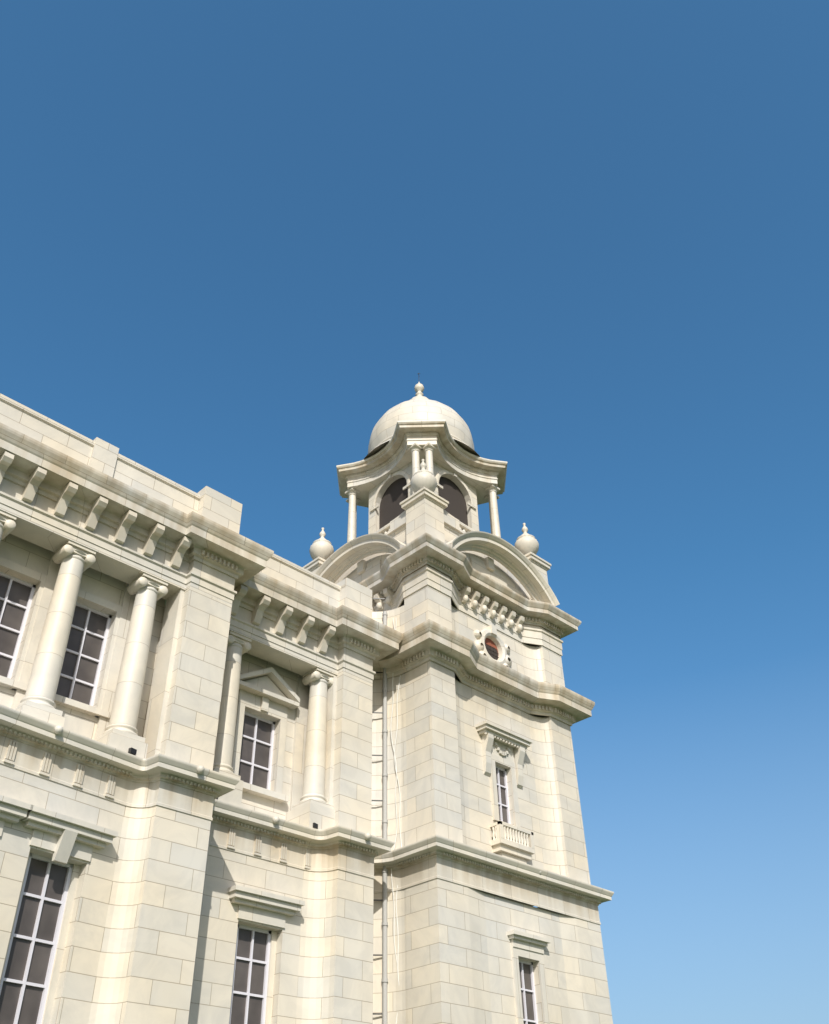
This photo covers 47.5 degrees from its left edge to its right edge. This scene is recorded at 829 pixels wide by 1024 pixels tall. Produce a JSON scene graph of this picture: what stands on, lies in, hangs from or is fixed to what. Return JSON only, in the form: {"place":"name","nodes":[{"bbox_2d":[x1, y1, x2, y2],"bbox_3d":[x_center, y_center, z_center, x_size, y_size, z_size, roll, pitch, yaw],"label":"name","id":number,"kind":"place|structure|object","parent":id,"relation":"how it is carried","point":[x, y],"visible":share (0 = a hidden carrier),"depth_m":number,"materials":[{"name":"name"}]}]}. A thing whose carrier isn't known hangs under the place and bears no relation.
{"place":"outdoors","nodes":[
{"label":"outdoors","id":0,"kind":"place"},
{"bbox_2d":[0,393,407,1023],"bbox_3d":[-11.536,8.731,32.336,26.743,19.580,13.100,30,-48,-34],"label":"victoria memorial wing","id":1,"kind":"structure","parent":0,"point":[134,939],"depth_m":31.39,"materials":[{"name":"beige stone"}]},
{"bbox_2d":[0,571,537,1023],"bbox_3d":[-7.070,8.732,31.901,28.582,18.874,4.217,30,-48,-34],"label":"windows","id":2,"kind":"structure","parent":1,"relation":"in","point":[29,978],"depth_m":29.91,"materials":[{"name":"grey glass"}]},
{"bbox_2d":[0,0,828,1023],"label":"sky","id":3,"kind":"structure","parent":0,"point":[237,236],"materials":[{"name":"blue"}]},
{"bbox_2d":[335,524,613,1023],"bbox_3d":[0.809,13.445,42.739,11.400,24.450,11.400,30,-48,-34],"label":"victoria memorial corner tower","id":4,"kind":"structure","parent":0,"point":[462,918],"depth_m":38.78,"materials":[{"name":"beige stone"}]},
{"bbox_2d":[336,373,506,541],"bbox_3d":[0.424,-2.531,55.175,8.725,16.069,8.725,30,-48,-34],"label":"dome","id":5,"kind":"structure","parent":4,"relation":"on","point":[382,491],"depth_m":52.74,"materials":[{"name":"stone"}]},
{"label":"lawn","id":6,"kind":"structure","parent":0,"visible":0},
{"bbox_2d":[0,431,597,1023],"bbox_3d":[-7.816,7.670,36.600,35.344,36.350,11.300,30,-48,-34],"label":"building trim","id":7,"kind":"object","parent":6,"relation":"on","point":[34,681],"visible":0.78,"depth_m":34.15,"materials":[{"name":"beige stone"}]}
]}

